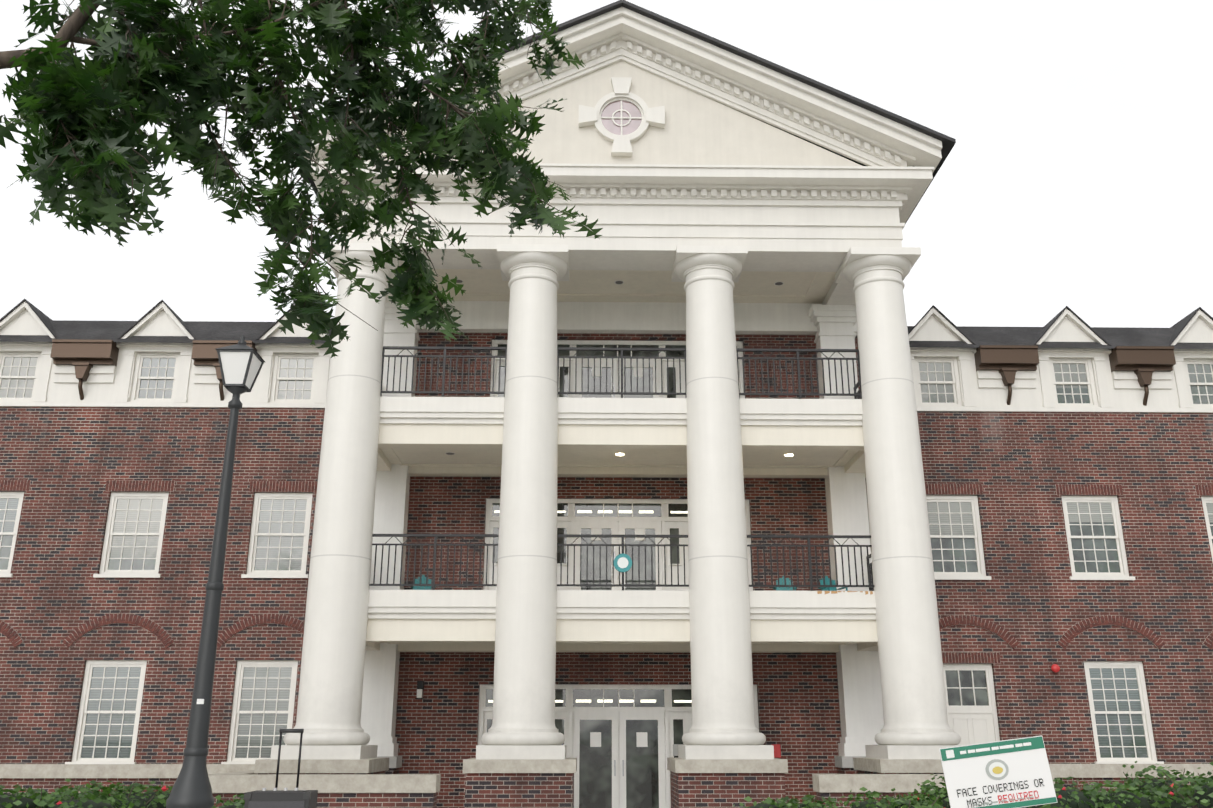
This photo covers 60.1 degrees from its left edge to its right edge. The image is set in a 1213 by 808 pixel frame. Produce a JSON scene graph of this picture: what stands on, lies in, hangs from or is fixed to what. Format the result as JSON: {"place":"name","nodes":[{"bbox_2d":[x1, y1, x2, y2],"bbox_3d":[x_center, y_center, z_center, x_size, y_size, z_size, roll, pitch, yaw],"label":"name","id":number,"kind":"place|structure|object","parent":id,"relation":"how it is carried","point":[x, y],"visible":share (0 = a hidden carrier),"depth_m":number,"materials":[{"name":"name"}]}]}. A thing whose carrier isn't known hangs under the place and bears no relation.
{"place":"outdoors","nodes":[
{"label":"outdoors","id":0,"kind":"place"},
{"bbox_2d":[0,0,602,357],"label":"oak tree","id":1,"kind":"object","parent":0,"point":[106,142],"depth_m":5.34,"materials":[{"name":"green plant"}]},
{"bbox_2d":[271,243,400,758],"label":"column","id":2,"kind":"structure","parent":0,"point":[328,718],"depth_m":18.86,"materials":[{"name":"paint"}]},
{"bbox_2d":[476,244,568,758],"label":"column","id":3,"kind":"structure","parent":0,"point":[523,726],"depth_m":19.00,"materials":[{"name":"paint"}]},
{"bbox_2d":[488,510,691,701],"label":"building interior lights","id":4,"kind":"object","parent":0,"point":[584,511],"visible":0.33,"depth_m":22.45},
{"bbox_2d":[0,7,1212,755],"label":"building facade trim","id":5,"kind":"structure","parent":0,"point":[686,163],"depth_m":21.29,"materials":[{"name":"white paint"}]},
{"bbox_2d":[50,339,1175,405],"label":"building gutters","id":6,"kind":"object","parent":5,"relation":"attached to","point":[83,357],"visible":0.73,"depth_m":23.19,"materials":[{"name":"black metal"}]},
{"bbox_2d":[0,407,1212,807],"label":"brick walls","id":7,"kind":"structure","parent":0,"point":[1032,599],"depth_m":21.90,"materials":[{"name":"red brick"}]},
{"bbox_2d":[0,351,1212,763],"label":"window frames","id":8,"kind":"structure","parent":7,"relation":"in","point":[972,725],"depth_m":22.08,"materials":[{"name":"white wood"}]},
{"bbox_2d":[0,480,1212,662],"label":"brick arches","id":9,"kind":"structure","parent":7,"relation":"attached to","point":[1012,641],"depth_m":21.75,"materials":[{"name":"red brick"}]},
{"bbox_2d":[0,101,1212,807],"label":"window panes","id":10,"kind":"structure","parent":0,"point":[642,781],"depth_m":22.06,"materials":[{"name":"grey glass"}]},
{"bbox_2d":[0,590,1212,792],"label":"stone ledge","id":11,"kind":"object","parent":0,"point":[233,778],"visible":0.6,"depth_m":17.26,"materials":[{"name":"beige stone"}]},
{"bbox_2d":[0,480,1212,662],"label":"arch mortar","id":12,"kind":"object","parent":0,"point":[314,488],"visible":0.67,"depth_m":21.79,"materials":[{"name":"grey concrete"}]},
{"bbox_2d":[0,0,1212,327],"label":"sky","id":13,"kind":"structure","parent":0,"point":[1077,174],"materials":[{"name":"white"}]},
{"bbox_2d":[0,0,1212,348],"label":"building roof","id":14,"kind":"structure","parent":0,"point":[976,336],"depth_m":23.43,"materials":[{"name":"black"}]},
{"bbox_2d":[415,681,423,698],"bbox_3d":[-3.746,5.750,21.062,0.140,0.360,0.220,0,-18,-1],"label":"wall light","id":15,"kind":"object","parent":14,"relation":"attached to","point":[420,686],"visible":0.96,"depth_m":21.03,"materials":[{"name":"black metal"}]},
{"bbox_2d":[411,575,431,589],"bbox_3d":[-3.700,3.728,21.120,0.484,0.639,0.558,3,-18,-10],"label":"chair","id":16,"kind":"object","parent":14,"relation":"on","point":[417,581],"visible":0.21,"depth_m":21.34,"materials":[{"name":"teal paint"}]},
{"bbox_2d":[614,554,631,571],"bbox_3d":[0.300,2.918,19.230,0.340,0.340,0.054,0,-18,-1],"label":"round sign","id":17,"kind":"object","parent":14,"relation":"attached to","point":[622,562],"visible":0.98,"depth_m":19.20,"materials":[{"name":"teal paint"}]},
{"bbox_2d":[771,744,780,757],"bbox_3d":[3.386,6.923,20.908,0.170,0.250,0.050,0,-18,-1],"label":"box","id":18,"kind":"object","parent":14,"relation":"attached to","point":[777,751],"visible":0.76,"depth_m":20.88,"materials":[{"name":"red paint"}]},
{"bbox_2d":[773,576,796,590],"bbox_3d":[3.624,3.767,21.242,0.484,0.639,0.558,-2,-18,7],"label":"chair","id":19,"kind":"object","parent":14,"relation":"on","point":[784,588],"visible":0.35,"depth_m":21.45,"materials":[{"name":"teal paint"}]},
{"bbox_2d":[819,576,847,590],"bbox_3d":[4.596,3.772,21.258,0.484,0.639,0.558,4,-18,-12],"label":"chair","id":20,"kind":"object","parent":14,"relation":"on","point":[827,580],"visible":0.31,"depth_m":21.47,"materials":[{"name":"teal paint"}]},
{"bbox_2d":[817,591,872,594],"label":"balcony rust stains","id":21,"kind":"object","parent":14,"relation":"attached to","point":[835,592],"visible":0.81,"depth_m":19.14,"materials":[{"name":"brown paint"}]},
{"bbox_2d":[1051,664,1059,672],"bbox_3d":[9.201,5.419,21.474,0.170,0.170,0.090,0,-18,-1],"label":"fire alarm bell","id":22,"kind":"object","parent":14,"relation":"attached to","point":[1055,668],"visible":0.92,"depth_m":21.44,"materials":[{"name":"red paint"}]},
{"bbox_2d":[445,279,793,455],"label":"ceiling lights","id":23,"kind":"object","parent":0,"point":[779,283],"visible":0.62,"depth_m":22.46},
{"bbox_2d":[369,346,874,775],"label":"balcony railings","id":24,"kind":"object","parent":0,"point":[858,395],"visible":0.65,"depth_m":20.16,"materials":[{"name":"black metal"}]},
{"bbox_2d":[385,332,871,807],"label":"brick wall","id":25,"kind":"structure","parent":0,"point":[436,729],"depth_m":21.84,"materials":[{"name":"red brick"}]},
{"bbox_2d":[478,340,758,807],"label":"door frames","id":26,"kind":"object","parent":25,"relation":"in","point":[618,716],"depth_m":22.13,"materials":[{"name":"white wood"}]},
{"bbox_2d":[671,245,773,758],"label":"column","id":27,"kind":"structure","parent":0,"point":[723,726],"depth_m":19.05,"materials":[{"name":"paint"}]},
{"bbox_2d":[835,247,963,758],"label":"column","id":28,"kind":"structure","parent":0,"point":[916,724],"depth_m":19.14,"materials":[{"name":"paint"}]},
{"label":"plaza paving","id":29,"kind":"structure","parent":0,"visible":0},
{"bbox_2d":[0,783,150,807],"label":"shrub","id":30,"kind":"object","parent":29,"relation":"on","point":[31,798],"visible":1,"depth_m":8.63,"materials":[{"name":"green plant"}]},
{"bbox_2d":[38,778,173,807],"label":"shrub","id":31,"kind":"object","parent":29,"relation":"on","point":[158,798],"visible":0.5,"depth_m":9.77,"materials":[{"name":"green plant"}]},
{"bbox_2d":[166,335,264,807],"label":"lamp post","id":32,"kind":"object","parent":29,"relation":"on","point":[241,362],"visible":1,"depth_m":7.79,"materials":[{"name":"grey metal"}]},
{"bbox_2d":[213,793,244,807],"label":"shrub","id":33,"kind":"object","parent":29,"relation":"on","point":[229,803],"visible":0.38,"depth_m":8.32,"materials":[{"name":"green plant"}]},
{"bbox_2d":[244,729,317,807],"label":"suitcase","id":34,"kind":"object","parent":29,"relation":"on","point":[276,798],"visible":1,"depth_m":6.38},
{"bbox_2d":[733,794,844,807],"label":"shrub","id":35,"kind":"object","parent":29,"relation":"on","point":[768,802],"visible":1,"depth_m":9.31,"materials":[{"name":"green plant"}]},
{"bbox_2d":[830,787,949,807],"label":"shrub","id":36,"kind":"object","parent":29,"relation":"on","point":[914,801],"visible":1,"depth_m":9.73,"materials":[{"name":"green plant"}]},
{"bbox_2d":[891,774,1021,807],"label":"shrub","id":37,"kind":"object","parent":29,"relation":"on","point":[937,791],"visible":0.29,"depth_m":10.55,"materials":[{"name":"green plant"}]},
{"bbox_2d":[939,736,1057,807],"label":"yard sign","id":38,"kind":"object","parent":29,"relation":"on","point":[1013,773],"visible":1,"depth_m":6.53,"materials":[{"name":"white plastic"}]},
{"bbox_2d":[1022,777,1172,807],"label":"shrub","id":39,"kind":"object","parent":29,"relation":"on","point":[1089,796],"visible":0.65,"depth_m":9.58,"materials":[{"name":"green plant"}]},
{"bbox_2d":[1108,761,1206,807],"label":"shrub","id":40,"kind":"object","parent":29,"relation":"on","point":[1150,785],"visible":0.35,"depth_m":10.38,"materials":[{"name":"green plant"}]},
{"bbox_2d":[1162,762,1212,807],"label":"shrub","id":41,"kind":"object","parent":29,"relation":"on","point":[1202,794],"visible":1,"depth_m":9.30,"materials":[{"name":"green plant"}]}
]}

